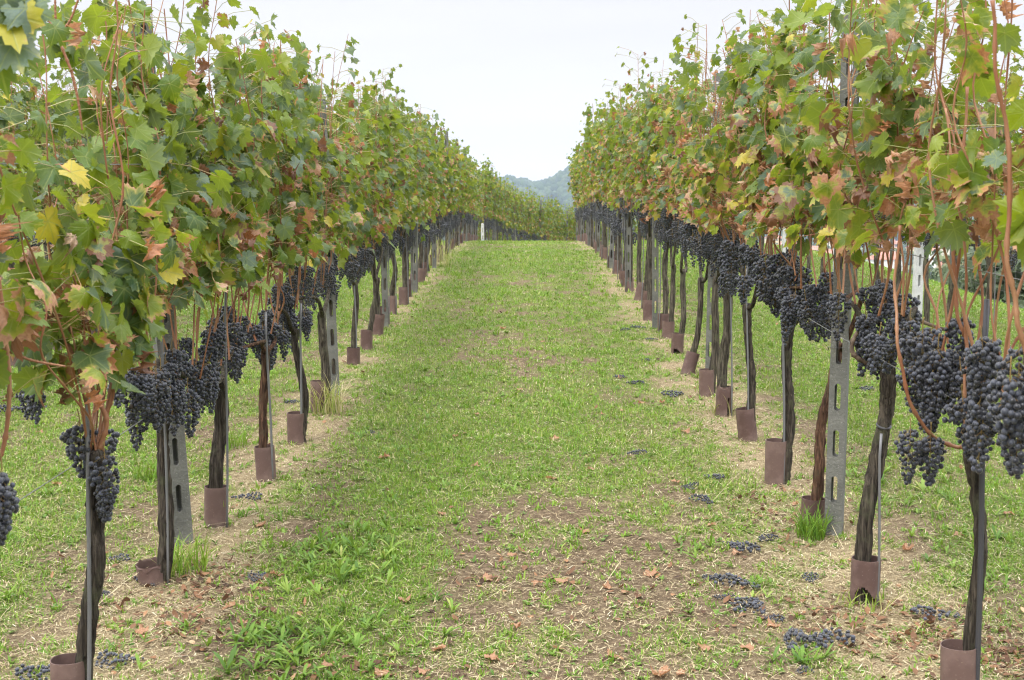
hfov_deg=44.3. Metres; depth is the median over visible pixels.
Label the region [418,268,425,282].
trunk guard
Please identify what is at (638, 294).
trunk guard
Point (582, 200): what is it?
grapevine
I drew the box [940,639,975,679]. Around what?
trunk guard
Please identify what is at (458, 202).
grapevine
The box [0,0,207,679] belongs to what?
grapevine
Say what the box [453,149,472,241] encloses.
grapevine
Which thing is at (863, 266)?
training stake
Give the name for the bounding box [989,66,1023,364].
grapevine
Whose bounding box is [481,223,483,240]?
concrete post
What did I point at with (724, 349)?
grapevine
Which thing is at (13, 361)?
trunk guard
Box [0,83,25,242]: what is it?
grapevine
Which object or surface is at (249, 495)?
fallen grape bunch
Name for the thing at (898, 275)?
grapevine
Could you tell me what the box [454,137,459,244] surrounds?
concrete post
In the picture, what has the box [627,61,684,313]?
grapevine
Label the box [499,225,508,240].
grapevine
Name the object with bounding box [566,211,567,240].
concrete post
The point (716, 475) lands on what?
fallen grape bunch
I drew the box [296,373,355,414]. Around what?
grass tuft
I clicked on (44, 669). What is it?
fallen grape bunch
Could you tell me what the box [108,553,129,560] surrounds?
fallen grape bunch
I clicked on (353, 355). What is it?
trunk guard
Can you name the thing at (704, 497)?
fallen grape bunch
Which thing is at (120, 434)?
trellis wire
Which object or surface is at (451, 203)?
grapevine
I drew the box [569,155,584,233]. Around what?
grapevine
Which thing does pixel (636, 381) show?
fallen grape bunch
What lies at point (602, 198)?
grapevine
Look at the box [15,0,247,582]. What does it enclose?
grapevine
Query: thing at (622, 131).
grapevine
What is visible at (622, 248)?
training stake
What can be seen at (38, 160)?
grapevine
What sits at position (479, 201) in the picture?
grapevine
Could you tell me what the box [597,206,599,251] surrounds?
concrete post
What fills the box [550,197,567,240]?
grapevine
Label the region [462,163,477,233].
grapevine
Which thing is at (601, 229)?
grapevine
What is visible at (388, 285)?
training stake
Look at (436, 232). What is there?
grapevine
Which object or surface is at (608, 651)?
fallen leaf
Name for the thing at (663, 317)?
trunk guard
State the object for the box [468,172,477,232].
grapevine
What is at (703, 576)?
fallen grape bunch
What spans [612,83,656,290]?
grapevine
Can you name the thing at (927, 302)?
grapevine
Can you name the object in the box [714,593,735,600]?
fallen grape bunch
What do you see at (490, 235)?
grapevine
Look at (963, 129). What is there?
trellis wire
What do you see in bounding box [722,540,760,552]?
fallen grape bunch
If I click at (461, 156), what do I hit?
grapevine
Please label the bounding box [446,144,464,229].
grapevine
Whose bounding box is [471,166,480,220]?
grapevine
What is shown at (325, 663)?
fallen leaf
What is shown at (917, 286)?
concrete post
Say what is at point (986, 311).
training stake
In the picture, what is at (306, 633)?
weeds
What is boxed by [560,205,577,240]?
grapevine
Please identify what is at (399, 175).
grapevine
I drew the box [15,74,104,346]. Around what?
grapevine
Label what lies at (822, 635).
fallen grape bunch
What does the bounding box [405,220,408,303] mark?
training stake
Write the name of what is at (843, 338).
trellis wire
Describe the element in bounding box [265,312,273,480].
training stake
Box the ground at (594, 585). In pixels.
[0,241,1023,679]
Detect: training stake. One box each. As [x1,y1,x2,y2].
[85,391,91,679]
[160,315,168,584]
[224,287,228,527]
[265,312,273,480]
[299,303,301,413]
[354,279,356,347]
[388,242,389,323]
[394,237,396,314]
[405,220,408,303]
[410,248,411,296]
[593,197,593,238]
[607,208,607,266]
[612,211,613,273]
[617,208,617,279]
[621,217,622,285]
[624,193,625,290]
[641,225,643,308]
[658,214,661,332]
[730,295,732,416]
[745,266,748,409]
[782,279,784,484]
[861,244,864,286]
[877,433,882,605]
[906,242,907,309]
[975,299,989,679]
[993,268,995,322]
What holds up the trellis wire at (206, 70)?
attached to the concrete post at (446, 137)
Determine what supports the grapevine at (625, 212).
on the ground at (594, 585)
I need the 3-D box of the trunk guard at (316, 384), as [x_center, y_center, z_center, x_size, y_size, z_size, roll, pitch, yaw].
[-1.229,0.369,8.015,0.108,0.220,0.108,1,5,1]
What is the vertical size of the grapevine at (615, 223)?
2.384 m
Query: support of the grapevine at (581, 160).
on the ground at (594, 585)
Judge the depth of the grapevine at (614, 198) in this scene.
15.49 m
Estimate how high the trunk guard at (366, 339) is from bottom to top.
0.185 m
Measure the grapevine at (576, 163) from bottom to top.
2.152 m
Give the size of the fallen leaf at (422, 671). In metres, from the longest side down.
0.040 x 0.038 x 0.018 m
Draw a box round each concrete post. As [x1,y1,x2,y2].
[130,16,193,546]
[318,95,339,395]
[378,105,388,327]
[412,120,418,292]
[432,125,436,268]
[444,129,449,251]
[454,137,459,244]
[464,148,467,240]
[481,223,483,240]
[493,188,495,240]
[512,189,515,240]
[539,200,541,239]
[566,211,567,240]
[576,205,578,240]
[581,149,583,241]
[587,198,590,245]
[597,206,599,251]
[609,203,614,267]
[625,117,631,291]
[652,134,658,328]
[705,74,723,367]
[782,228,787,252]
[824,13,860,535]
[912,94,928,317]
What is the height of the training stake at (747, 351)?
1.080 m
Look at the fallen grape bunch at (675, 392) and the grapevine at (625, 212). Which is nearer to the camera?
the fallen grape bunch at (675, 392)
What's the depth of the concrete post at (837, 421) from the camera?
5.35 m
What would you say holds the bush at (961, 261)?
on the ground at (594, 585)
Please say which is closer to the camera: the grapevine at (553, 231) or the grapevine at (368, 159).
the grapevine at (368, 159)
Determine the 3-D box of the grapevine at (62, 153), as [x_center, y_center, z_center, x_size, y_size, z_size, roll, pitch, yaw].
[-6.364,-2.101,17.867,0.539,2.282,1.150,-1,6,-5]
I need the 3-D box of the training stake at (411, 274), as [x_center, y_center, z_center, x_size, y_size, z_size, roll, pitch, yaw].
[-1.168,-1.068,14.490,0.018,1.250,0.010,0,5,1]
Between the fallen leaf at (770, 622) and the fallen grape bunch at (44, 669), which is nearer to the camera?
the fallen grape bunch at (44, 669)
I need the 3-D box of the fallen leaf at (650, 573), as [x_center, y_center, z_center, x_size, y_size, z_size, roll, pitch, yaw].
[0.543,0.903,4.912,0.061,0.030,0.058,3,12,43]
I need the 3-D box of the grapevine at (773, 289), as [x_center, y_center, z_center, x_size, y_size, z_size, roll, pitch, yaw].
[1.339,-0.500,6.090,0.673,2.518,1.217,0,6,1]
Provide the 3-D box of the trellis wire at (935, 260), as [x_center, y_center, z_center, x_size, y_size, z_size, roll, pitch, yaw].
[1.465,-1.786,15.482,0.015,0.763,28.000,0,6,1]
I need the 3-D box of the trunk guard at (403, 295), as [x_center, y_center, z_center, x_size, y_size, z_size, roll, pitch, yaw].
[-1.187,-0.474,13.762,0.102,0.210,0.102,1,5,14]
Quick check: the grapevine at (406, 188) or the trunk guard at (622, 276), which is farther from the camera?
the trunk guard at (622, 276)
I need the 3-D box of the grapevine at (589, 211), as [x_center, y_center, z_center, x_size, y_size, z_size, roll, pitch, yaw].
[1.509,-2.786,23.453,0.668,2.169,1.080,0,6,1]
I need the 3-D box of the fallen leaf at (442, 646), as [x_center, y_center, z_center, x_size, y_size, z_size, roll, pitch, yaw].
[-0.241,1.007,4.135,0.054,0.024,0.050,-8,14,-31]
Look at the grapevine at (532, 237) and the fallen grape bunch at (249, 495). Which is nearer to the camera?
the fallen grape bunch at (249, 495)
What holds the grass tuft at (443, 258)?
on the ground at (594, 585)
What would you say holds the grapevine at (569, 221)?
on the ground at (594, 585)
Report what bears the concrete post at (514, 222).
on the ground at (594, 585)
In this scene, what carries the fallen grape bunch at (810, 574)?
on the ground at (594, 585)
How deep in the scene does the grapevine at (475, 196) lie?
28.77 m
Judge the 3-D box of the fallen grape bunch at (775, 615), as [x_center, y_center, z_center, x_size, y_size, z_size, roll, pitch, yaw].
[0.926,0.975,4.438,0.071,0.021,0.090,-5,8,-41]
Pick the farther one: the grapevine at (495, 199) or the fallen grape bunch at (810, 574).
the grapevine at (495, 199)
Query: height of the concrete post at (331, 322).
2.315 m
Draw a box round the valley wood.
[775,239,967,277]
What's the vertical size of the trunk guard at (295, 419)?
0.195 m
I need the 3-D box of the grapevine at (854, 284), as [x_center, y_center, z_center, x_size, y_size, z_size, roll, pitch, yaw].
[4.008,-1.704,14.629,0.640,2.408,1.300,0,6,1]
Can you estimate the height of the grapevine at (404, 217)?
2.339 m
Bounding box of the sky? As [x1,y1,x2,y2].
[4,0,1023,192]
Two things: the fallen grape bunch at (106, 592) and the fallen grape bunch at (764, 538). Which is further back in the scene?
the fallen grape bunch at (764, 538)
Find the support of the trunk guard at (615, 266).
on the ground at (594, 585)
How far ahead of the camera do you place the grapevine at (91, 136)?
12.01 m
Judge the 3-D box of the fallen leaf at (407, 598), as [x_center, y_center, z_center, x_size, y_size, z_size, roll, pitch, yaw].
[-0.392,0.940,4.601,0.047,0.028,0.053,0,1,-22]
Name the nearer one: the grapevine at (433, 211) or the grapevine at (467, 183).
the grapevine at (433, 211)
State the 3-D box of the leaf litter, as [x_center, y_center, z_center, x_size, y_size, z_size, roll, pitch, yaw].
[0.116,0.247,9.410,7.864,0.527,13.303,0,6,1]
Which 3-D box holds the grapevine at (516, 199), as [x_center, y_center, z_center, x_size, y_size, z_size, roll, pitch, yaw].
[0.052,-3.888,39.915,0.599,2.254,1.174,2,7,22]
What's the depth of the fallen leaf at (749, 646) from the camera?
4.16 m
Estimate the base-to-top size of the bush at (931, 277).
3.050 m
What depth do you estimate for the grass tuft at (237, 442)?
7.05 m
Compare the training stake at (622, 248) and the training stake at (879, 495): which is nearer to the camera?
the training stake at (879, 495)
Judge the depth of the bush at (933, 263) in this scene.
29.43 m
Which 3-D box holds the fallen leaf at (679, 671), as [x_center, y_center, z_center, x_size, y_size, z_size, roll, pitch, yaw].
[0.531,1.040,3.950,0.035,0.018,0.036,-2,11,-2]
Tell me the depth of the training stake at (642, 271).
13.20 m
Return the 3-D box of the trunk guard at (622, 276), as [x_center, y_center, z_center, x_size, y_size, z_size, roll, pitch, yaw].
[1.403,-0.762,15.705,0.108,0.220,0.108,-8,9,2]
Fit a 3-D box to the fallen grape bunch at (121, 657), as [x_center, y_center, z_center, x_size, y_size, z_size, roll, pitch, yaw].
[-1.275,1.023,4.031,0.151,0.035,0.118,2,6,17]
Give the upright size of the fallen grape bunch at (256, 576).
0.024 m
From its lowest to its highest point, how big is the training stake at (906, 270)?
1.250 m
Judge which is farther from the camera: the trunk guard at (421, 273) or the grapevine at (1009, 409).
the trunk guard at (421, 273)
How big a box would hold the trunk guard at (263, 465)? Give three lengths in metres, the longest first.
0.190 x 0.100 x 0.100 m
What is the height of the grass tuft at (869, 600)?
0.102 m
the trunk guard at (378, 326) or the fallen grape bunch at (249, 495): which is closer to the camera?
the fallen grape bunch at (249, 495)
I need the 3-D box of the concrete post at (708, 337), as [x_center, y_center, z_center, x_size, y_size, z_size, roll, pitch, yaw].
[1.465,-0.673,9.166,0.097,2.493,0.086,2,6,11]
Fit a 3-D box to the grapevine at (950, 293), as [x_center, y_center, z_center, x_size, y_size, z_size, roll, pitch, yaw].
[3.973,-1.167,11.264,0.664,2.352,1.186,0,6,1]
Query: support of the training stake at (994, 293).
on the ground at (594, 585)
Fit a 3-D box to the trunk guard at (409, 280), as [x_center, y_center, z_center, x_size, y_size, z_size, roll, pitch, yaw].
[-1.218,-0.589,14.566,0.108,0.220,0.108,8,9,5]
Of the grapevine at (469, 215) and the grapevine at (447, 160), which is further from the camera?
the grapevine at (469, 215)
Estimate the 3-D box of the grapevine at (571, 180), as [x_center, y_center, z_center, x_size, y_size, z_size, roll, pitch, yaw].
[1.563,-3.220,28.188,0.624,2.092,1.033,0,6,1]
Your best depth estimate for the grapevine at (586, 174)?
21.94 m
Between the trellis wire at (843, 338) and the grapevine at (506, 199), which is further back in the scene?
the grapevine at (506, 199)
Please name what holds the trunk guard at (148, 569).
on the ground at (594, 585)
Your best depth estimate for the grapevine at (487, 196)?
34.89 m
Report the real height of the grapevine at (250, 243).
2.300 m
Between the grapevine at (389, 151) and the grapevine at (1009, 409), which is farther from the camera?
the grapevine at (389, 151)
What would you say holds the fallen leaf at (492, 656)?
on the ground at (594, 585)
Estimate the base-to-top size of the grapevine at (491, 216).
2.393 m
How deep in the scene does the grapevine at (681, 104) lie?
8.40 m
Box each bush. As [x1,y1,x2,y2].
[902,253,948,280]
[913,250,969,274]
[929,245,986,291]
[929,246,973,285]
[939,246,1023,308]
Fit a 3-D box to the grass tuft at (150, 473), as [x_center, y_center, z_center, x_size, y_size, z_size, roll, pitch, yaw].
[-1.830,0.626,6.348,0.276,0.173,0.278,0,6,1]
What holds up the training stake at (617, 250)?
on the ground at (594, 585)
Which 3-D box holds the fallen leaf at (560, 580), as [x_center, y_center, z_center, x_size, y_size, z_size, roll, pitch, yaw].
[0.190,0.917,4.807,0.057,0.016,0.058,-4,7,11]
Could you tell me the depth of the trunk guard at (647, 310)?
12.43 m
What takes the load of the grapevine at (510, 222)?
on the ground at (594, 585)
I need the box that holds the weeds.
[0,249,1023,679]
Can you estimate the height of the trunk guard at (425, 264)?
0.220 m
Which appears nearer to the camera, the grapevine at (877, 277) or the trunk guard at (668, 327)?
the trunk guard at (668, 327)
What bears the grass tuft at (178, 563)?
on the ground at (594, 585)
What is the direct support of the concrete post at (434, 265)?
on the ground at (594, 585)
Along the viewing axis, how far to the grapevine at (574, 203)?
28.99 m
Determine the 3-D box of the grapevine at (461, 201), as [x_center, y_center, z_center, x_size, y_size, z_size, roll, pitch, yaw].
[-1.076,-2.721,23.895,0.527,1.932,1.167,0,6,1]
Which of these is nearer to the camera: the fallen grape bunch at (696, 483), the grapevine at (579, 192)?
the fallen grape bunch at (696, 483)
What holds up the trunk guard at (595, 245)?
on the ground at (594, 585)
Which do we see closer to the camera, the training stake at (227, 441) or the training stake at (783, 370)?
the training stake at (227, 441)
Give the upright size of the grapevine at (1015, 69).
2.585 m
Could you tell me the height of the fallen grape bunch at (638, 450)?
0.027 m
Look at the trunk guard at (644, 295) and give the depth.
13.23 m
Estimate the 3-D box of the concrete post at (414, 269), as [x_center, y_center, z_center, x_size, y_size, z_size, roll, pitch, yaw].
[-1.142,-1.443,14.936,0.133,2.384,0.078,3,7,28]
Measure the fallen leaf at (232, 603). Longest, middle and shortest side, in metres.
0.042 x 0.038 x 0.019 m
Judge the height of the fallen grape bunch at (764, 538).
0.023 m
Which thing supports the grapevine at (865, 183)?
on the ground at (594, 585)
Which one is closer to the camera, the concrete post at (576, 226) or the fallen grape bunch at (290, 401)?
the fallen grape bunch at (290, 401)
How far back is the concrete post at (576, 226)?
30.14 m
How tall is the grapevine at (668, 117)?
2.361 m
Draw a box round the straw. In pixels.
[0,240,1023,679]
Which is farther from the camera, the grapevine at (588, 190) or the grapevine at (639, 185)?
the grapevine at (588, 190)
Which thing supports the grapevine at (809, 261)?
on the ground at (594, 585)
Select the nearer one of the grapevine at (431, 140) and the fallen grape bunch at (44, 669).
the fallen grape bunch at (44, 669)
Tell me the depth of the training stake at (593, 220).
22.70 m
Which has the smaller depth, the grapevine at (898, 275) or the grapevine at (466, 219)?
the grapevine at (898, 275)
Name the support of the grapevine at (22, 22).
on the ground at (594, 585)
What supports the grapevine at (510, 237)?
on the ground at (594, 585)
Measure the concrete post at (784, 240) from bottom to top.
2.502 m
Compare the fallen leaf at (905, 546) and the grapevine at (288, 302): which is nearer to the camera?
the fallen leaf at (905, 546)
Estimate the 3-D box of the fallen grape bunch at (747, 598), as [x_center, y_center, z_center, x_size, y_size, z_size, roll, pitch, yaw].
[0.864,0.954,4.623,0.129,0.030,0.135,4,7,34]
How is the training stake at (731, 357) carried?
on the ground at (594, 585)
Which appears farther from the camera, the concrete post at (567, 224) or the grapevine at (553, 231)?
the concrete post at (567, 224)
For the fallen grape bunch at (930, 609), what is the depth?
4.45 m
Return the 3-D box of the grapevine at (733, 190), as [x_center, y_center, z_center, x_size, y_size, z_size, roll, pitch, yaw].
[1.280,-0.597,7.051,0.689,2.428,1.057,0,6,1]
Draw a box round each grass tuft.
[127,453,156,481]
[138,526,228,577]
[225,421,248,448]
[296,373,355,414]
[415,231,469,266]
[705,388,746,415]
[775,498,839,541]
[836,584,895,616]
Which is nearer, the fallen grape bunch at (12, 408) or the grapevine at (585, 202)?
the fallen grape bunch at (12, 408)
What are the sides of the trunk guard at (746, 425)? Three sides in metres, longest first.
0.205 x 0.109 x 0.109 m
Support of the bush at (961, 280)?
on the ground at (594, 585)
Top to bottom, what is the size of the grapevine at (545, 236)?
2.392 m
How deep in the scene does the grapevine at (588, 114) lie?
19.60 m
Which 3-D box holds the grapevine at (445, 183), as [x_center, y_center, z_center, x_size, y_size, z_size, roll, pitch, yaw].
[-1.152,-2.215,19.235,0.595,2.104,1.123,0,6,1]
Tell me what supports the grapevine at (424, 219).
on the ground at (594, 585)
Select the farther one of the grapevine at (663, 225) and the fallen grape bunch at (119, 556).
the grapevine at (663, 225)
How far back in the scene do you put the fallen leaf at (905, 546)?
5.20 m
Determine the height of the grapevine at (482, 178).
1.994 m
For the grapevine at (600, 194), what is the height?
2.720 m
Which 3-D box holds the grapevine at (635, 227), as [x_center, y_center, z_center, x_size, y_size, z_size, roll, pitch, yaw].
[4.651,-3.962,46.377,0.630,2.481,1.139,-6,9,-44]
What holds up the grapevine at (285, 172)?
on the ground at (594, 585)
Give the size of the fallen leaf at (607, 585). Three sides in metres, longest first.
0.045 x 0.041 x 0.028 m
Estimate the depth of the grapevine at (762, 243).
20.52 m
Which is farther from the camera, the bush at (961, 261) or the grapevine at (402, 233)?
the bush at (961, 261)
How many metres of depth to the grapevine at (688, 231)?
9.19 m
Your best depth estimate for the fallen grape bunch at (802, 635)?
4.19 m
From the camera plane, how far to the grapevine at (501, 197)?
37.24 m
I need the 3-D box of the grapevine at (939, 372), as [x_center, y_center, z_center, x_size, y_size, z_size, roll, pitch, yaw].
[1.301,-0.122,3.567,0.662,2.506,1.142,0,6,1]
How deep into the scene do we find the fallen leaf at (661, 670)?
3.95 m
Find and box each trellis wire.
[0,160,318,164]
[20,257,377,499]
[92,38,463,148]
[632,216,996,422]
[634,0,928,113]
[793,223,1020,279]
[901,126,1003,134]
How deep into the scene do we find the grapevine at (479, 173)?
30.34 m
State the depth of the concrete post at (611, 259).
18.03 m
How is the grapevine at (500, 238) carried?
on the ground at (594, 585)
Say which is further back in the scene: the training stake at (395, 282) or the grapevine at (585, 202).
the grapevine at (585, 202)
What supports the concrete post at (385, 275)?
on the ground at (594, 585)
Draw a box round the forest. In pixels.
[430,165,1004,242]
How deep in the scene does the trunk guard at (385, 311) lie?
12.12 m
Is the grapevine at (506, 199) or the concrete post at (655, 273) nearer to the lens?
the concrete post at (655, 273)
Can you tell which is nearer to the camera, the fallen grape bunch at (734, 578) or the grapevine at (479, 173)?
the fallen grape bunch at (734, 578)
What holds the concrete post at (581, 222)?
on the ground at (594, 585)
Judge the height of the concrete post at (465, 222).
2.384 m
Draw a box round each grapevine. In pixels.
[0,0,65,545]
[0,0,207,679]
[0,68,58,269]
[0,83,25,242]
[2,106,53,242]
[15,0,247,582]
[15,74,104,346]
[30,127,60,260]
[41,60,121,287]
[53,126,76,205]
[91,81,129,205]
[124,0,309,487]
[185,19,323,447]
[241,27,338,443]
[286,36,379,411]
[298,53,378,373]
[317,77,392,364]
[331,69,413,331]
[351,64,413,314]
[352,94,419,307]
[371,88,423,295]
[397,120,433,286]
[400,104,442,279]
[408,103,444,267]
[409,116,432,273]
[422,125,444,271]
[422,127,438,261]
[428,117,447,265]
[436,129,453,252]
[436,137,453,241]
[439,141,458,253]
[440,128,469,235]
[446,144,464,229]
[448,139,469,237]
[452,145,468,245]
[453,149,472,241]
[458,155,475,234]
[461,161,471,230]
[462,158,476,224]
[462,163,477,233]
[467,159,480,228]
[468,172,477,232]
[470,157,483,233]
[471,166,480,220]
[472,164,486,234]
[474,172,483,230]
[476,177,483,234]
[478,215,484,239]
[479,154,494,240]
[480,170,497,240]
[480,225,491,239]
[486,229,501,240]
[491,167,502,240]
[495,171,506,239]
[496,176,515,239]
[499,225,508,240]
[502,182,515,239]
[503,212,516,240]
[507,182,521,240]
[513,186,527,240]
[518,187,537,240]
[519,186,539,240]
[531,194,550,239]
[532,192,554,240]
[544,196,559,239]
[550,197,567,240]
[555,200,574,240]
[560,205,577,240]
[567,148,579,232]
[567,152,585,237]
[568,156,584,223]
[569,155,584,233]
[573,142,586,232]
[573,145,586,221]
[575,133,594,246]
[575,139,596,221]
[575,149,586,221]
[578,120,600,246]
[579,99,599,240]
[579,146,594,239]
[582,98,610,246]
[583,92,617,244]
[590,80,629,255]
[593,105,634,249]
[595,99,634,269]
[595,109,626,259]
[599,80,651,270]
[600,79,640,281]
[600,222,609,239]
[611,46,672,299]
[611,68,672,286]
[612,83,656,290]
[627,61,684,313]
[632,215,644,240]
[638,81,706,321]
[645,70,716,353]
[658,59,724,373]
[668,9,760,392]
[673,9,796,427]
[673,14,761,415]
[719,0,864,483]
[754,0,905,500]
[759,117,764,251]
[771,0,1002,604]
[806,216,810,274]
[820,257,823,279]
[853,212,879,289]
[869,0,1023,650]
[874,211,886,280]
[880,76,915,302]
[906,80,938,322]
[927,88,1001,315]
[947,35,1023,328]
[986,0,1023,479]
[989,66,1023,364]
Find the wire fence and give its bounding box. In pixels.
[759,229,1022,306]
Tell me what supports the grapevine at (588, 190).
on the ground at (594, 585)
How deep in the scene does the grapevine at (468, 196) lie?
25.45 m
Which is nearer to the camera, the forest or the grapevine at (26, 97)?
the grapevine at (26, 97)
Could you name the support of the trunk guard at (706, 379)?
on the ground at (594, 585)
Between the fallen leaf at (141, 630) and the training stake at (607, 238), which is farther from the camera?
the training stake at (607, 238)
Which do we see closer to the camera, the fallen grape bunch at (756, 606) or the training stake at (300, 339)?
the fallen grape bunch at (756, 606)
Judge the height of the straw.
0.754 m
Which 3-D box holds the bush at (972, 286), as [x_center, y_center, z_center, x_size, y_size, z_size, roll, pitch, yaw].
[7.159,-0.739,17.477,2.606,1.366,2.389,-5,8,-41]
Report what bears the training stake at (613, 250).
on the ground at (594, 585)
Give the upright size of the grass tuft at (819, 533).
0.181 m
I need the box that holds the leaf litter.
[18,285,1023,679]
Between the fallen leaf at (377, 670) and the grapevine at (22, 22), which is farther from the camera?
the fallen leaf at (377, 670)
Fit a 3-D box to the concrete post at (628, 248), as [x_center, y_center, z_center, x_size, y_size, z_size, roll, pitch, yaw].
[1.378,-1.445,14.815,0.083,2.384,0.073,1,6,16]
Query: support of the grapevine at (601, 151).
on the ground at (594, 585)
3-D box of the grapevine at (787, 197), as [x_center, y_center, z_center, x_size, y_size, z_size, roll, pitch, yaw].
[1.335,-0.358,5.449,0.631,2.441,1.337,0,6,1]
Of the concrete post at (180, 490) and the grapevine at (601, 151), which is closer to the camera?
the concrete post at (180, 490)
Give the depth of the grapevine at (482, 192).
33.30 m
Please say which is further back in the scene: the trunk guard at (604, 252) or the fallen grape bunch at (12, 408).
the trunk guard at (604, 252)
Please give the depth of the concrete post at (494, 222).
36.67 m
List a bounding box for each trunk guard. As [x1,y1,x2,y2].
[9,353,16,366]
[50,653,84,679]
[135,557,166,586]
[204,484,225,527]
[254,444,276,481]
[287,411,303,444]
[310,380,325,412]
[347,347,359,364]
[360,329,372,349]
[373,314,384,334]
[380,306,389,323]
[388,296,395,314]
[399,287,407,304]
[402,279,412,296]
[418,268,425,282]
[422,262,426,275]
[594,242,599,253]
[601,247,608,259]
[612,259,618,273]
[619,270,624,286]
[626,277,633,292]
[634,282,643,300]
[642,291,646,309]
[643,300,651,320]
[658,313,668,330]
[662,320,674,337]
[671,332,683,353]
[680,351,699,374]
[699,368,713,396]
[715,386,730,416]
[735,407,757,441]
[764,438,786,484]
[801,495,824,528]
[850,555,880,605]
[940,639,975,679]
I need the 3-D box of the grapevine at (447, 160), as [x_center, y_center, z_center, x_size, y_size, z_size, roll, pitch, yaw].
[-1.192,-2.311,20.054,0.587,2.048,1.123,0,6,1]
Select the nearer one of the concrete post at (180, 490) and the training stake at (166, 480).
the training stake at (166, 480)
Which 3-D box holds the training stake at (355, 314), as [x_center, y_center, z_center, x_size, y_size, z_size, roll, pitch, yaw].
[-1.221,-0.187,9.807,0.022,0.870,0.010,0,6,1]
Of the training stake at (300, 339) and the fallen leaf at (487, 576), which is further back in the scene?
the training stake at (300, 339)
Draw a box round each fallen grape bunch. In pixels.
[0,404,20,411]
[15,663,49,679]
[95,649,143,668]
[101,590,112,597]
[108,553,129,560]
[231,492,262,500]
[247,570,265,581]
[283,399,299,403]
[626,380,644,383]
[627,449,646,453]
[661,390,683,396]
[687,481,698,485]
[688,494,712,503]
[701,574,723,580]
[704,473,723,478]
[712,572,759,588]
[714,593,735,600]
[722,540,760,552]
[726,596,760,605]
[732,600,765,613]
[758,533,778,541]
[762,613,784,622]
[783,627,827,650]
[795,664,814,673]
[801,572,818,582]
[801,627,855,644]
[857,385,874,390]
[910,604,960,620]
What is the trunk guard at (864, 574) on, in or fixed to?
on the ground at (594, 585)
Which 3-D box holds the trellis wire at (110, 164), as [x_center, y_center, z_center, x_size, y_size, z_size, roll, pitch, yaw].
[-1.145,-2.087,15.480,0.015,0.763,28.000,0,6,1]
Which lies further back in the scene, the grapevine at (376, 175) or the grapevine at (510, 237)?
the grapevine at (510, 237)
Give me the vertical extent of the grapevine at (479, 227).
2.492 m
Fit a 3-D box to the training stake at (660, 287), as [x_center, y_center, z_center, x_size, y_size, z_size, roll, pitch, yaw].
[1.362,-0.640,11.549,0.021,1.250,0.010,1,6,1]
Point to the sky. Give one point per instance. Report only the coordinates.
(514, 80)
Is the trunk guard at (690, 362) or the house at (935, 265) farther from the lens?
the house at (935, 265)
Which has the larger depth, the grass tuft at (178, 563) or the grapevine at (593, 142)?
the grapevine at (593, 142)
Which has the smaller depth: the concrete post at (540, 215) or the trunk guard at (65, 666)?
the trunk guard at (65, 666)
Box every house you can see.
[866,254,902,270]
[929,248,936,267]
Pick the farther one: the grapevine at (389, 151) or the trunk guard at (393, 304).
the trunk guard at (393, 304)
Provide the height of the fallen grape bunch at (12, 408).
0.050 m
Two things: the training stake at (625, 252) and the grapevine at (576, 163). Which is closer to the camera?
the training stake at (625, 252)
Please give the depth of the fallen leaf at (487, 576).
4.87 m
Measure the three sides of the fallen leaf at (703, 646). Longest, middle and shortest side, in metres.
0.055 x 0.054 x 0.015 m
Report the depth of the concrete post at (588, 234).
24.38 m
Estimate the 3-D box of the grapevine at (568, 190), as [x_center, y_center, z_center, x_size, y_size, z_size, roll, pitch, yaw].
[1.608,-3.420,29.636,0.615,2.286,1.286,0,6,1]
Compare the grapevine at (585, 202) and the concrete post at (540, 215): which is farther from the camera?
the concrete post at (540, 215)
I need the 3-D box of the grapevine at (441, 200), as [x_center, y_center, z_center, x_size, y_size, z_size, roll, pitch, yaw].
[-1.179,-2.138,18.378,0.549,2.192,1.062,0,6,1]
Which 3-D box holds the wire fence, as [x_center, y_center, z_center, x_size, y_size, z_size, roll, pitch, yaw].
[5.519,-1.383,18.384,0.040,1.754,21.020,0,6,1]
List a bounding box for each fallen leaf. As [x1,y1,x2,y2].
[135,624,148,633]
[225,600,235,606]
[270,570,283,575]
[321,660,334,665]
[373,667,388,675]
[398,594,410,601]
[418,667,429,673]
[432,644,445,651]
[479,572,492,579]
[484,651,499,661]
[554,577,568,582]
[603,580,611,588]
[607,648,617,657]
[643,566,658,576]
[650,664,669,675]
[676,668,685,674]
[697,643,711,650]
[740,643,753,651]
[767,616,780,626]
[902,542,913,549]
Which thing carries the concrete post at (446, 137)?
on the ground at (594, 585)
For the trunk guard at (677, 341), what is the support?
on the ground at (594, 585)
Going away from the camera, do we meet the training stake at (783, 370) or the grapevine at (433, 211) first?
the training stake at (783, 370)
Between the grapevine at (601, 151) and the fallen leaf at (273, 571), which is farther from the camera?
the grapevine at (601, 151)
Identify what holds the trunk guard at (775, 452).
on the ground at (594, 585)
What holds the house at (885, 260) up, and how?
on the ground at (594, 585)
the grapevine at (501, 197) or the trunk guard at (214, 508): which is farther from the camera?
the grapevine at (501, 197)
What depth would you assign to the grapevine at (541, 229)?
42.96 m
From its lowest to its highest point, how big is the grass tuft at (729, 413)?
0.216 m

